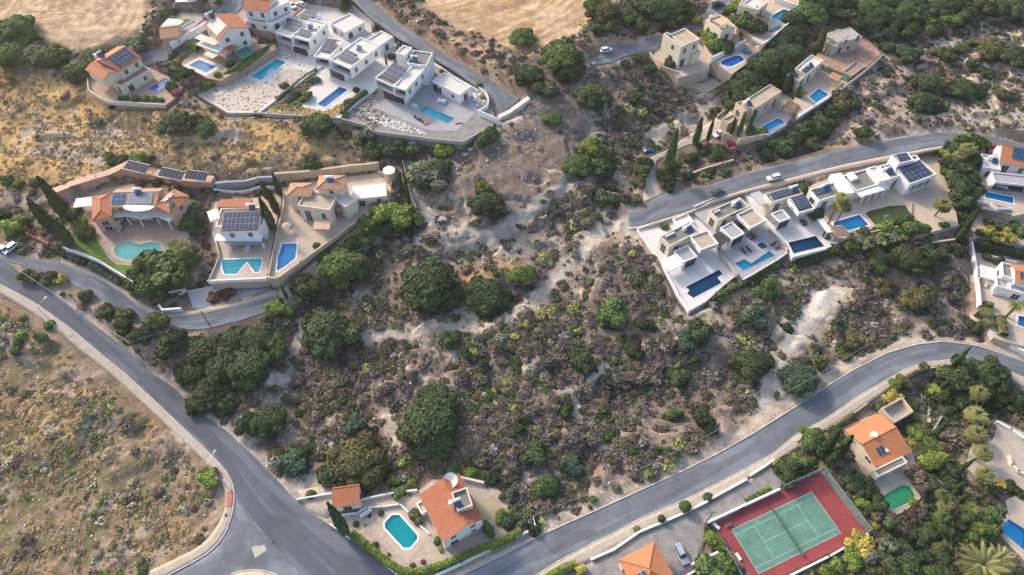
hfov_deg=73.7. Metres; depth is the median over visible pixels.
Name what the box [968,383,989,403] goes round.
palm tree
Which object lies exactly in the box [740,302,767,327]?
tree
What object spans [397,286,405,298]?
tree
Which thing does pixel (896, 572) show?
tree
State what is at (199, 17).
terrace
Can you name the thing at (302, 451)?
tree
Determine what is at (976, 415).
palm tree
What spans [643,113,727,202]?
concrete track
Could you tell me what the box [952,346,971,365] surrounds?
cypress
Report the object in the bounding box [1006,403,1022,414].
bush
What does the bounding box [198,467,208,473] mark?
bush
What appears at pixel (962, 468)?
cypress
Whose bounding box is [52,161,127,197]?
boundary wall
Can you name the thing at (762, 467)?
boundary wall
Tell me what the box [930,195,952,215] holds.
palm tree
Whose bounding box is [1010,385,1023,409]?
tree
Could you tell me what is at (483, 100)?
white stones
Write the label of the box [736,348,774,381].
tree
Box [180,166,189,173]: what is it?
bush
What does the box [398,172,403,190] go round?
cypress
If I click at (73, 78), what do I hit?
tree
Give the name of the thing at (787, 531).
tennis net
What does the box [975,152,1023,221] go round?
terrace
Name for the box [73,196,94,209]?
carport
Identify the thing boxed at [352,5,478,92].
boundary wall
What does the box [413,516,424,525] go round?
bush
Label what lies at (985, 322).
hedge
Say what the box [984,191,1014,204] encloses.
swimming pool
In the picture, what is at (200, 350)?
tree
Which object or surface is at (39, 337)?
bush
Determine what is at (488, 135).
tree
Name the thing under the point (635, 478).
bush
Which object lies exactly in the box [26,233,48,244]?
gate wall
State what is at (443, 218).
boulder
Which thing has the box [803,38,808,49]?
cypress
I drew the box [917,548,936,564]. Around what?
tree
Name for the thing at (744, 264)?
swimming pool
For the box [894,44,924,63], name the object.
tree
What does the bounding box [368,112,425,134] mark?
white stones
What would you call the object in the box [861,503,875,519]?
bush
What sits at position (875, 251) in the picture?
tree
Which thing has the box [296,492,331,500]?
boundary wall
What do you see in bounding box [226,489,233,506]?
tactile paving
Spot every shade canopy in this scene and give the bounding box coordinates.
[234,46,256,60]
[830,226,849,240]
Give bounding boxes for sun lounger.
[359,507,371,518]
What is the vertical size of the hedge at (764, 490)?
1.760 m
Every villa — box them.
[85,46,153,94]
[92,187,191,231]
[175,0,196,2]
[195,11,253,58]
[207,199,270,250]
[242,0,292,32]
[275,9,364,55]
[286,175,359,229]
[314,31,394,81]
[375,45,471,104]
[416,473,483,548]
[657,214,718,271]
[659,28,700,68]
[703,14,735,40]
[706,197,765,246]
[719,84,781,131]
[736,0,767,17]
[750,184,814,229]
[786,55,823,88]
[806,152,936,209]
[845,413,910,479]
[976,144,1023,194]
[978,262,1023,301]
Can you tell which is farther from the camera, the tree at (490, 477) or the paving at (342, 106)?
the paving at (342, 106)
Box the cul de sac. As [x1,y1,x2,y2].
[590,0,730,64]
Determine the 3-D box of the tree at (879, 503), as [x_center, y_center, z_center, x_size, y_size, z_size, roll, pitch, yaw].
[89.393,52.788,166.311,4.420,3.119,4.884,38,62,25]
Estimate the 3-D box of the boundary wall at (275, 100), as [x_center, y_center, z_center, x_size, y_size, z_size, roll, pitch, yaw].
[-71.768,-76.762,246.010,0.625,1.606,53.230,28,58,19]
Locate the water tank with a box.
[383,166,395,181]
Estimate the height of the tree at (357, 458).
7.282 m
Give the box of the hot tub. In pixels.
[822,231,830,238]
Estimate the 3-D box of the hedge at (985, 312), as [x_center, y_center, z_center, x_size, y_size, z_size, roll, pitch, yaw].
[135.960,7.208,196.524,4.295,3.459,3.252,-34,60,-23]
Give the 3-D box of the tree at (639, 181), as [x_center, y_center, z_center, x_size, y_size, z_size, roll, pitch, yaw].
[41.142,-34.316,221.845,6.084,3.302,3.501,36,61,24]
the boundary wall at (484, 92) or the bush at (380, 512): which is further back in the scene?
the boundary wall at (484, 92)
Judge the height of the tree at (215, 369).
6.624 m
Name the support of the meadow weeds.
on the ground at (76, 26)
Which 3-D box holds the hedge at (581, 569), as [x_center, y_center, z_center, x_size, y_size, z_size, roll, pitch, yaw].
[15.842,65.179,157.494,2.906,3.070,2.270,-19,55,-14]
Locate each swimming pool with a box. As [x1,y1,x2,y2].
[110,240,164,262]
[147,77,171,92]
[181,20,197,29]
[183,57,221,75]
[220,258,262,274]
[247,57,289,82]
[275,242,298,272]
[313,85,351,109]
[383,513,418,549]
[419,105,454,123]
[685,269,722,298]
[719,55,744,67]
[734,250,775,271]
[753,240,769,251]
[760,117,786,131]
[770,9,789,21]
[787,235,825,253]
[808,87,829,103]
[831,213,870,231]
[882,483,916,510]
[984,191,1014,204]
[999,514,1023,552]
[1016,314,1023,327]
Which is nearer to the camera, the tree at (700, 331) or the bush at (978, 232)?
the tree at (700, 331)
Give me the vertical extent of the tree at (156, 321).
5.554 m
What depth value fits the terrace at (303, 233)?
209.77 m
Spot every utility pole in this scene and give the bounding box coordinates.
[127,343,144,359]
[529,516,536,529]
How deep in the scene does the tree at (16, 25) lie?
246.97 m
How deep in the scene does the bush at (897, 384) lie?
184.90 m
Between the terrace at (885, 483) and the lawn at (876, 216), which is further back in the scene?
the lawn at (876, 216)
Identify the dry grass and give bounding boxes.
[0,66,364,574]
[263,103,341,116]
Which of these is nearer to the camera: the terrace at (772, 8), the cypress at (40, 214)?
the cypress at (40, 214)
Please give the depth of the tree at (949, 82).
239.28 m
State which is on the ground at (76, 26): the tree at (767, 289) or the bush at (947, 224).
the tree at (767, 289)
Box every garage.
[332,484,361,511]
[352,182,387,206]
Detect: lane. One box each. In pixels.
[0,251,283,329]
[138,0,244,66]
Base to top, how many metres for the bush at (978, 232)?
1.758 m
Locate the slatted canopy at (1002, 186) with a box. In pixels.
[987,183,1007,193]
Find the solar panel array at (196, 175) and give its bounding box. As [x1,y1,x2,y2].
[184,170,208,180]
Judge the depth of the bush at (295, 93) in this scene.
237.78 m
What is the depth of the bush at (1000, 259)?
207.50 m
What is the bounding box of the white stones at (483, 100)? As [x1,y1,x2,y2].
[472,92,484,106]
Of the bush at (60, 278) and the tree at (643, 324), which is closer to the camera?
the tree at (643, 324)
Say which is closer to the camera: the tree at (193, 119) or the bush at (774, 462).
the bush at (774, 462)
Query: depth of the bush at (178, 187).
219.86 m
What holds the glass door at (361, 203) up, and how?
in the garage at (366, 194)
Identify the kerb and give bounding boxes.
[0,284,234,574]
[231,569,276,574]
[461,341,1023,574]
[536,359,1023,574]
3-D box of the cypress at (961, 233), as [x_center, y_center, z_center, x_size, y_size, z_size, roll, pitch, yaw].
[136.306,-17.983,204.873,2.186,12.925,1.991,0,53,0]
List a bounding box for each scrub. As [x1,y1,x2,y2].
[1,0,1023,574]
[814,377,1023,574]
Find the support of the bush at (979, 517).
on the ground at (76, 26)
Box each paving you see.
[203,56,305,110]
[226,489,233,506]
[265,73,316,111]
[335,93,357,113]
[357,492,418,509]
[372,506,427,562]
[373,75,476,130]
[477,495,500,520]
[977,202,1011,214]
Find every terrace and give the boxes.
[70,183,192,278]
[87,66,184,110]
[161,13,209,46]
[181,34,277,86]
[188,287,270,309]
[199,3,372,111]
[210,193,281,289]
[236,0,308,41]
[262,30,396,123]
[268,173,391,288]
[342,39,493,149]
[342,479,526,574]
[639,214,735,314]
[653,31,709,86]
[683,77,724,90]
[692,195,785,280]
[704,14,760,82]
[714,472,868,574]
[721,89,794,145]
[731,0,798,49]
[743,183,838,261]
[792,54,847,120]
[807,151,957,243]
[816,26,880,81]
[842,414,920,513]
[967,421,1023,489]
[971,210,1023,248]
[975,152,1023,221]
[975,253,1023,347]
[1001,495,1023,559]
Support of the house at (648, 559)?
on the ground at (76, 26)
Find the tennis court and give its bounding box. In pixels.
[731,492,840,573]
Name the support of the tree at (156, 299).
on the ground at (76, 26)
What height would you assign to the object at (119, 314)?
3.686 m
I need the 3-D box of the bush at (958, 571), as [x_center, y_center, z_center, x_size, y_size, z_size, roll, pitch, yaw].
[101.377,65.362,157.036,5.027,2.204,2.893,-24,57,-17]
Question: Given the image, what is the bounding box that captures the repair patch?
[251,545,265,557]
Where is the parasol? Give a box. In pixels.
[281,222,290,230]
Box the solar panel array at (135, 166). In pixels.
[123,160,149,173]
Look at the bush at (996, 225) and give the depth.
210.86 m
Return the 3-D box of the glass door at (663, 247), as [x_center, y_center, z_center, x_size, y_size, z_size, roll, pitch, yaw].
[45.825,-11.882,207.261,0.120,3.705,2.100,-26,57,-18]
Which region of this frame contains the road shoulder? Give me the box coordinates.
[629,146,993,229]
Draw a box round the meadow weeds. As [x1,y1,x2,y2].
[0,67,362,574]
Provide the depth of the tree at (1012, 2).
258.52 m
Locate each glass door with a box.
[101,220,113,230]
[127,83,135,91]
[274,22,279,29]
[292,46,307,55]
[298,40,308,44]
[304,210,313,221]
[329,69,344,80]
[334,205,338,218]
[337,65,349,71]
[342,506,352,510]
[358,200,365,206]
[388,93,404,103]
[433,83,438,92]
[450,539,458,545]
[660,243,665,253]
[679,58,684,67]
[684,258,695,267]
[708,217,714,227]
[720,218,727,226]
[723,33,728,40]
[731,235,742,245]
[770,97,777,108]
[772,203,780,211]
[776,219,789,229]
[820,201,827,207]
[864,455,871,463]
[982,171,990,176]
[992,184,1023,190]
[1000,165,1009,172]
[1009,293,1020,299]
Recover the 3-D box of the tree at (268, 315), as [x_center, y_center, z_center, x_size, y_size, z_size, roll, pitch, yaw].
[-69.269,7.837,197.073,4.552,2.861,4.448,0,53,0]
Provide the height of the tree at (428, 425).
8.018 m
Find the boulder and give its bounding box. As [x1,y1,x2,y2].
[438,216,447,221]
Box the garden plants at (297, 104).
[272,75,314,111]
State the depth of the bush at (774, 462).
172.68 m
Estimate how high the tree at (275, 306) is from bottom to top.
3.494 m
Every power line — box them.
[0,257,129,342]
[533,452,673,515]
[675,344,867,451]
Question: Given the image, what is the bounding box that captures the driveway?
[277,215,389,305]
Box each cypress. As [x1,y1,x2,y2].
[26,197,52,230]
[36,176,71,222]
[47,214,75,246]
[258,197,275,230]
[260,181,268,200]
[267,189,279,214]
[272,173,282,196]
[281,285,288,299]
[326,501,349,535]
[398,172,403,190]
[402,163,410,204]
[663,128,678,171]
[689,0,694,21]
[692,117,702,145]
[706,116,714,141]
[729,116,736,133]
[736,113,745,135]
[745,108,755,131]
[782,69,793,93]
[788,75,793,90]
[792,86,802,99]
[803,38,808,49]
[813,26,819,42]
[813,28,827,55]
[816,431,840,457]
[824,445,844,465]
[833,434,853,456]
[886,517,903,529]
[932,419,951,435]
[940,379,950,388]
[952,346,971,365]
[954,459,975,475]
[955,213,977,241]
[956,480,968,489]
[957,493,970,502]
[959,206,981,230]
[970,136,979,147]
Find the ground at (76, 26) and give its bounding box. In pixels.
[0,0,1023,574]
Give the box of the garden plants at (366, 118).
[349,90,391,127]
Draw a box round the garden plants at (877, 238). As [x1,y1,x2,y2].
[848,225,914,249]
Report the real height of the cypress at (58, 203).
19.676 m
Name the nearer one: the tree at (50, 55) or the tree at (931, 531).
the tree at (931, 531)
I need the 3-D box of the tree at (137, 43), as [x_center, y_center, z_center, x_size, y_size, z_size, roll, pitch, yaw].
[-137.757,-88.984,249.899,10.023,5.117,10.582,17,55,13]
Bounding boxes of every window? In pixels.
[321,213,326,219]
[1016,168,1023,173]
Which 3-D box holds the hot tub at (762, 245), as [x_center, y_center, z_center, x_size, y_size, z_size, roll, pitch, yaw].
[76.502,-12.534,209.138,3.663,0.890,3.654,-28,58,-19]
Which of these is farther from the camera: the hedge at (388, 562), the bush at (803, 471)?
the bush at (803, 471)
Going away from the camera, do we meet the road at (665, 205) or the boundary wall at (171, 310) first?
the boundary wall at (171, 310)
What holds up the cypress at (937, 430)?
on the ground at (76, 26)
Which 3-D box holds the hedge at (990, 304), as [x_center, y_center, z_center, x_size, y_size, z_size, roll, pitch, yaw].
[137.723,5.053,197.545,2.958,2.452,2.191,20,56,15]
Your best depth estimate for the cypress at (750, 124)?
224.89 m
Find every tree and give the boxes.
[0,14,35,37]
[0,36,17,44]
[0,40,29,67]
[0,175,13,185]
[0,211,12,219]
[0,214,26,234]
[15,269,30,282]
[18,29,36,43]
[19,40,49,62]
[27,43,69,68]
[27,177,44,186]
[27,270,43,284]
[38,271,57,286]
[58,178,74,185]
[61,58,93,78]
[65,208,75,217]
[68,73,86,83]
[68,252,84,262]
[71,217,88,235]
[77,49,96,59]
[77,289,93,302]
[78,227,95,241]
[88,260,101,271]
[94,48,105,57]
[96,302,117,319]
[104,46,114,52]
[107,156,120,165]
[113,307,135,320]
[114,319,132,335]
[116,154,127,164]
[118,33,147,52]
[121,248,179,286]
[122,325,153,346]
[123,271,164,298]
[126,267,142,279]
[128,151,145,161]
[131,257,143,268]
[140,154,155,163]
[142,256,159,271]
[142,311,170,333]
[150,293,167,305]
[152,328,188,359]
[153,282,185,292]
[156,111,192,134]
[159,9,169,17]
[165,80,177,89]
[167,51,179,60]
[169,250,199,285]
[171,237,195,260]
[173,362,206,384]
[177,217,194,230]
[179,69,194,76]
[179,76,201,88]
[181,201,207,220]
[184,390,208,416]
[186,222,207,235]
[186,333,225,370]
[187,113,202,126]
[188,378,234,409]
[195,117,214,137]
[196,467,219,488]
[202,346,245,387]
[206,291,219,303]
[217,391,236,414]
[218,288,235,300]
[221,325,245,351]
[225,346,272,390]
[233,410,253,435]
[240,322,280,351]
[247,402,287,438]
[249,110,262,117]
[263,297,285,314]
[263,309,279,319]
[265,332,286,360]
[273,446,307,476]
[289,274,322,300]
[296,273,312,278]
[296,446,309,460]
[298,155,322,170]
[300,112,332,138]
[300,306,362,359]
[301,91,312,101]
[315,245,370,288]
[316,462,346,486]
[325,429,384,485]
[328,243,340,253]
[339,1,348,10]
[341,238,360,250]
[343,412,367,435]
[348,226,372,247]
[351,125,375,146]
[358,214,380,233]
[360,454,390,489]
[361,141,383,159]
[368,201,398,222]
[371,222,392,237]
[382,138,405,158]
[387,203,415,228]
[389,221,405,234]
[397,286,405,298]
[397,394,456,452]
[400,255,454,309]
[404,143,420,154]
[406,156,447,192]
[408,443,449,466]
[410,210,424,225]
[417,383,457,410]
[427,157,452,181]
[433,143,454,158]
[437,279,464,312]
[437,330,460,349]
[462,275,512,315]
[466,190,505,217]
[474,126,499,147]
[474,180,492,193]
[480,469,499,484]
[498,486,516,503]
[505,265,536,283]
[508,27,537,45]
[508,420,524,437]
[513,64,544,87]
[514,507,534,528]
[517,438,545,465]
[530,475,559,497]
[531,79,560,96]
[539,39,584,69]
[540,113,562,124]
[553,61,586,80]
[559,402,573,418]
[559,453,582,476]
[561,154,591,176]
[568,347,595,373]
[571,82,611,107]
[577,136,599,155]
[583,0,602,8]
[584,0,619,23]
[585,105,603,112]
[589,147,609,169]
[590,23,607,33]
[593,161,616,178]
[593,189,617,207]
[596,297,628,327]
[602,179,617,191]
[605,19,621,32]
[618,8,637,24]
[618,194,630,203]
[623,343,643,358]
[626,89,643,103]
[631,175,645,187]
[632,0,643,8]
[632,164,651,177]
[632,317,657,332]
[633,15,649,31]
[636,0,671,19]
[637,157,654,167]
[641,64,657,74]
[656,169,675,185]
[657,9,684,27]
[661,182,673,192]
[663,57,675,68]
[664,0,690,13]
[664,407,684,419]
[665,367,691,386]
[671,160,681,174]
[673,166,692,177]
[678,329,695,351]
[681,171,694,180]
[683,9,695,20]
[684,152,698,163]
[688,318,713,344]
[691,14,701,23]
[691,406,717,435]
[693,552,736,574]
[697,143,710,154]
[700,30,723,46]
[703,530,725,552]
[708,40,734,53]
[709,106,721,116]
[709,144,724,159]
[720,94,735,109]
[722,88,731,94]
[723,0,741,13]
[723,78,749,93]
[729,13,753,28]
[732,90,753,101]
[734,68,768,87]
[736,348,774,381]
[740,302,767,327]
[745,17,768,33]
[745,56,779,77]
[748,83,768,93]
[750,280,781,299]
[755,48,790,69]
[756,145,774,161]
[758,276,778,284]
[767,35,796,47]
[767,137,793,156]
[769,77,792,87]
[772,456,801,483]
[776,360,820,397]
[777,25,803,42]
[777,44,807,61]
[777,61,796,80]
[780,9,809,30]
[785,129,803,149]
[787,451,808,467]
[792,0,828,23]
[793,117,815,136]
[793,182,810,190]
[795,26,807,42]
[799,88,807,97]
[799,427,825,451]
[804,0,832,9]
[804,137,819,149]
[808,353,829,369]
[810,208,824,219]
[811,110,836,134]
[820,126,833,138]
[822,103,845,118]
[826,1,847,21]
[827,190,849,224]
[828,201,841,218]
[829,427,843,444]
[830,243,846,256]
[832,89,856,112]
[833,0,855,8]
[834,202,852,225]
[834,345,852,360]
[838,466,855,483]
[841,240,861,251]
[843,545,862,572]
[844,332,865,349]
[844,528,875,556]
[846,8,865,28]
[846,472,865,493]
[849,95,862,111]
[852,125,874,136]
[854,0,879,16]
[856,482,879,498]
[858,14,883,34]
[862,541,885,565]
[865,254,889,274]
[866,243,886,259]
[869,31,889,41]
[871,4,897,22]
[871,493,889,513]
[871,511,886,527]
[875,0,901,8]
[876,277,896,295]
[877,42,896,52]
[878,551,901,572]
[879,26,898,38]
[879,237,895,250]
[884,242,923,271]
[885,13,908,30]
[887,537,903,560]
[888,566,902,574]
[889,513,911,536]
[890,222,904,235]
[892,529,917,544]
[894,1,921,19]
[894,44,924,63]
[894,290,913,309]
[895,216,915,225]
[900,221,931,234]
[901,21,921,40]
[901,544,926,564]
[904,464,926,483]
[905,0,929,9]
[905,256,935,277]
[905,423,921,440]
[906,91,943,112]
[908,284,939,309]
[909,73,946,97]
[909,561,924,574]
[911,533,931,550]
[912,479,932,498]
[912,502,930,520]
[913,9,936,24]
[917,449,949,471]
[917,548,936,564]
[918,521,940,540]
[919,240,948,265]
[919,424,931,436]
[920,434,945,452]
[924,17,942,36]
[925,473,938,490]
[927,0,956,15]
[927,383,942,394]
[928,46,945,57]
[929,389,951,405]
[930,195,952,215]
[930,541,952,556]
[934,489,951,500]
[934,507,951,523]
[935,551,957,572]
[936,520,959,539]
[937,13,963,27]
[937,441,952,459]
[937,462,961,479]
[937,498,953,511]
[938,97,950,111]
[938,148,951,155]
[938,154,974,169]
[938,364,971,392]
[940,167,955,180]
[940,405,958,420]
[942,48,959,61]
[942,77,955,94]
[942,475,958,494]
[946,0,971,11]
[946,243,967,257]
[947,79,979,100]
[947,135,971,153]
[947,171,971,194]
[948,188,980,211]
[950,133,985,148]
[950,353,977,378]
[951,391,975,409]
[952,44,968,53]
[952,149,969,160]
[953,540,1010,574]
[954,207,970,219]
[954,231,967,245]
[956,162,981,183]
[958,5,978,22]
[958,142,978,155]
[960,378,989,394]
[961,403,989,426]
[962,423,989,444]
[962,501,980,515]
[965,59,982,72]
[965,319,982,333]
[966,356,1001,386]
[967,0,989,9]
[967,528,989,548]
[968,148,982,167]
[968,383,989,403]
[969,521,985,536]
[970,182,987,194]
[972,443,994,462]
[972,464,996,485]
[974,83,988,97]
[976,35,1008,61]
[979,136,991,149]
[979,512,1003,541]
[979,543,1017,574]
[980,1,998,16]
[980,66,994,79]
[981,224,999,242]
[981,354,1003,370]
[986,386,995,398]
[989,396,1005,409]
[991,85,1007,98]
[993,0,1011,16]
[995,366,1013,394]
[996,390,1022,403]
[997,45,1023,68]
[998,227,1017,242]
[1004,91,1015,99]
[1005,300,1023,316]
[1007,0,1023,4]
[1009,3,1023,19]
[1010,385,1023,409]
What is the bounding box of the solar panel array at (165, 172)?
[158,167,184,180]
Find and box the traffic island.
[233,571,273,574]
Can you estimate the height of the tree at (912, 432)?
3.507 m
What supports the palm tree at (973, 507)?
on the ground at (76, 26)
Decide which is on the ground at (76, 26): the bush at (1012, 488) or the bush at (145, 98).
the bush at (1012, 488)
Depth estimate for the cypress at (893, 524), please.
160.42 m
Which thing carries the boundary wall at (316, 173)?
on the ground at (76, 26)
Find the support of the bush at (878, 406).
on the ground at (76, 26)
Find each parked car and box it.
[0,244,5,251]
[3,241,17,254]
[290,1,296,8]
[295,1,306,7]
[600,46,612,53]
[643,148,653,152]
[672,542,689,565]
[710,1,724,8]
[710,187,724,195]
[713,129,722,137]
[766,173,780,181]
[942,140,951,148]
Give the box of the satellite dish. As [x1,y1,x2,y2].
[443,472,457,486]
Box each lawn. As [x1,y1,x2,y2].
[72,232,137,274]
[167,239,177,250]
[178,19,190,25]
[866,205,910,224]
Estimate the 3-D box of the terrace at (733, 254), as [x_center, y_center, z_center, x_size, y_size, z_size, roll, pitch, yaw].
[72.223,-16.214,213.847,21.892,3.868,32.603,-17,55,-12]
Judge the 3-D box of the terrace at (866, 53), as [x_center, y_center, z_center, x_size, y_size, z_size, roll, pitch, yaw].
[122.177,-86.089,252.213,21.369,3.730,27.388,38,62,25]
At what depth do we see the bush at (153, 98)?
234.84 m
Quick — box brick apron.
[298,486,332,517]
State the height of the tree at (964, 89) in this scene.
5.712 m
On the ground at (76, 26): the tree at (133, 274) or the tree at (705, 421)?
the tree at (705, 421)
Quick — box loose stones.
[3,6,1022,570]
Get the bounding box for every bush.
[9,345,22,355]
[12,179,24,188]
[12,330,25,339]
[12,338,22,345]
[17,234,27,242]
[17,248,25,254]
[18,242,26,248]
[32,332,48,342]
[43,320,55,329]
[52,273,67,283]
[59,241,70,249]
[72,207,82,214]
[89,117,102,124]
[103,151,112,160]
[108,105,115,109]
[129,291,139,297]
[130,94,140,101]
[135,180,146,187]
[137,565,147,574]
[141,95,149,102]
[150,96,158,101]
[151,179,163,186]
[167,184,181,191]
[169,60,178,67]
[170,7,176,14]
[171,88,181,96]
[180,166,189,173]
[182,189,193,198]
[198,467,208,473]
[213,71,221,77]
[224,59,235,67]
[279,82,289,88]
[283,305,293,315]
[284,93,295,102]
[291,90,300,96]
[291,294,302,301]
[305,490,316,499]
[307,76,320,82]
[312,242,320,248]
[341,112,348,117]
[342,98,351,105]
[352,87,359,91]
[353,520,358,526]
[378,510,383,515]
[385,472,400,485]
[387,53,395,59]
[390,485,406,500]
[407,477,417,488]
[408,508,420,520]
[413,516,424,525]
[433,536,440,545]
[438,546,443,552]
[443,465,459,475]
[459,346,472,358]
[463,466,477,477]
[478,358,488,373]
[481,520,494,537]
[495,508,507,518]
[495,517,502,525]
[501,515,515,530]
[507,503,522,515]
[516,413,532,424]
[528,520,540,537]
[589,495,597,502]
[620,59,628,66]
[630,194,642,203]
[630,475,638,481]
[632,54,641,62]
[633,525,640,534]
[635,85,645,92]
[647,471,653,479]
[657,514,665,522]
[660,223,668,229]
[679,500,691,512]
[699,171,710,177]
[702,492,712,501]
[704,524,711,530]
[706,167,714,174]
[719,167,729,176]
[726,140,734,145]
[730,145,738,152]
[745,125,755,135]
[756,128,767,136]
[770,458,779,467]
[780,322,793,333]
[780,477,794,488]
[798,467,807,475]
[799,426,809,433]
[807,455,817,469]
[818,563,833,574]
[829,556,843,573]
[851,493,865,499]
[855,498,869,507]
[858,226,869,234]
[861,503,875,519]
[863,476,875,484]
[868,564,887,574]
[872,521,881,530]
[874,403,882,410]
[875,223,888,231]
[879,530,893,546]
[882,393,893,402]
[882,510,892,525]
[883,220,893,228]
[887,378,902,389]
[887,388,904,402]
[895,373,912,387]
[898,559,914,574]
[903,508,917,522]
[904,436,915,446]
[908,497,916,507]
[915,441,924,454]
[918,361,930,370]
[921,564,943,574]
[922,387,930,395]
[927,512,938,527]
[933,365,941,378]
[938,222,944,227]
[942,539,952,546]
[943,222,950,227]
[944,566,962,574]
[946,535,961,542]
[956,520,969,532]
[959,505,976,525]
[966,39,977,45]
[974,228,986,237]
[974,508,983,521]
[982,217,994,224]
[982,253,992,260]
[983,483,998,495]
[983,505,1002,523]
[985,539,995,548]
[991,259,997,264]
[992,221,1000,230]
[995,479,1007,488]
[996,255,1005,262]
[996,503,1006,515]
[1000,222,1009,230]
[1005,479,1020,494]
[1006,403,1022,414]
[1008,223,1016,232]
[1009,220,1021,228]
[1015,226,1023,237]
[1016,489,1023,498]
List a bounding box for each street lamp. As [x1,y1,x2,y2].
[37,296,61,332]
[207,449,230,489]
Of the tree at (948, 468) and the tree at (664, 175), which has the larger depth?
the tree at (664, 175)
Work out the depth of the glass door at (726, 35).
249.23 m
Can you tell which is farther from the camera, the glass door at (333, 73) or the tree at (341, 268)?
the glass door at (333, 73)
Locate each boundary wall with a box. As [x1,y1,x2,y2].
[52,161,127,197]
[63,247,132,282]
[87,78,165,107]
[120,162,216,189]
[158,304,182,312]
[169,22,205,48]
[169,288,186,294]
[187,286,271,291]
[197,94,257,116]
[207,277,267,283]
[208,234,220,280]
[213,186,274,193]
[215,175,280,188]
[258,112,340,120]
[259,66,323,112]
[266,221,357,281]
[268,194,284,275]
[274,161,379,181]
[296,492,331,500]
[329,523,350,539]
[341,118,492,144]
[341,503,408,515]
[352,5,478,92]
[361,489,416,500]
[377,171,392,187]
[402,160,416,209]
[435,530,527,574]
[461,476,483,484]
[477,109,499,124]
[479,87,488,110]
[497,96,529,120]
[590,500,707,560]
[637,229,689,312]
[649,52,679,74]
[676,159,733,179]
[686,82,723,92]
[689,299,706,311]
[691,547,726,565]
[694,197,715,207]
[705,487,780,524]
[710,39,745,62]
[711,230,737,276]
[711,478,747,498]
[716,109,727,118]
[737,133,766,143]
[742,252,787,279]
[749,458,774,476]
[752,22,788,45]
[766,123,786,136]
[768,228,788,251]
[774,0,797,8]
[790,533,868,574]
[791,247,826,258]
[797,87,842,118]
[802,41,817,60]
[826,403,867,429]
[842,55,882,89]
[870,226,899,232]
[913,238,955,245]
[927,400,930,422]
[967,241,981,307]
[968,237,1020,248]
[977,199,1011,210]
[991,255,1017,263]
[994,420,1023,439]
[1006,455,1023,475]
[1008,345,1023,355]
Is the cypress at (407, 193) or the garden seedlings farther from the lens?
the garden seedlings
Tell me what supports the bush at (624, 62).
on the ground at (76, 26)
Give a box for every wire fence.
[781,467,823,489]
[820,469,872,532]
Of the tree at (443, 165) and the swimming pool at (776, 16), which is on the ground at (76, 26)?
the tree at (443, 165)
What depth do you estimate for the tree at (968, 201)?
212.97 m
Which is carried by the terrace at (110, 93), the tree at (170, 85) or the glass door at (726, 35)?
the tree at (170, 85)
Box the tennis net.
[770,505,804,556]
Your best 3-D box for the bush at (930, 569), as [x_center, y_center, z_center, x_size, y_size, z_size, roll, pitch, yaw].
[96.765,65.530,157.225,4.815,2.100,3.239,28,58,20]
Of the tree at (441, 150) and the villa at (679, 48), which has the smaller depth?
the tree at (441, 150)
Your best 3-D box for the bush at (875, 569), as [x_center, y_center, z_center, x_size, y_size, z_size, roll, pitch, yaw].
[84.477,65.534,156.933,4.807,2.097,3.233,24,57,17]
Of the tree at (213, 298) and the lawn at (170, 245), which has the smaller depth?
the tree at (213, 298)
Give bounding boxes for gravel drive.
[565,467,781,574]
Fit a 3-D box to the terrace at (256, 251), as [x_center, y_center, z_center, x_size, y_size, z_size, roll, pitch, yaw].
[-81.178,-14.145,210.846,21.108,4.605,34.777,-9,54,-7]
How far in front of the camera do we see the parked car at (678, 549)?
158.83 m
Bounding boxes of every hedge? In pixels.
[43,241,88,266]
[90,260,123,285]
[167,66,194,75]
[183,40,202,52]
[201,41,277,91]
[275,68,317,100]
[340,89,367,112]
[349,527,521,574]
[544,559,576,574]
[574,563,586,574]
[711,262,780,300]
[744,494,757,502]
[757,486,772,495]
[795,248,833,265]
[826,412,856,432]
[879,214,914,222]
[905,367,930,380]
[973,238,1023,258]
[974,305,993,318]
[977,318,994,327]
[982,301,994,307]
[984,143,998,152]
[994,314,1009,336]
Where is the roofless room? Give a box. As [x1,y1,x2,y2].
[878,397,913,424]
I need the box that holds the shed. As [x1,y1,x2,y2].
[159,18,183,46]
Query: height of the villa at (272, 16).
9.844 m
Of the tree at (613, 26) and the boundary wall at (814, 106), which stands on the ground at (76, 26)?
the tree at (613, 26)
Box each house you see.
[618,541,672,574]
[821,27,861,57]
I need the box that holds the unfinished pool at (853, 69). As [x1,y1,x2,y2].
[841,61,864,77]
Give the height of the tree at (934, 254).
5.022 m
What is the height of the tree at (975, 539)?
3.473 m
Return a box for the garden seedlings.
[210,50,307,110]
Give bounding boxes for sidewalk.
[0,285,232,574]
[450,529,546,574]
[539,360,1023,574]
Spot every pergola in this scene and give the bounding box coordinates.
[712,231,729,251]
[754,13,768,23]
[781,100,799,115]
[814,218,832,238]
[825,72,842,85]
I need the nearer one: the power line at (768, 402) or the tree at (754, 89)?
the power line at (768, 402)
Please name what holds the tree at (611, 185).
on the ground at (76, 26)
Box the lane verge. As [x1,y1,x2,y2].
[61,257,277,317]
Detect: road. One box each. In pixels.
[0,259,394,574]
[172,490,299,574]
[352,0,520,113]
[464,342,1023,574]
[629,132,1023,226]
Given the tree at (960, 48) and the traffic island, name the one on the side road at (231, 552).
the traffic island
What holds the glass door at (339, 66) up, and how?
in the modern villa at (337, 58)

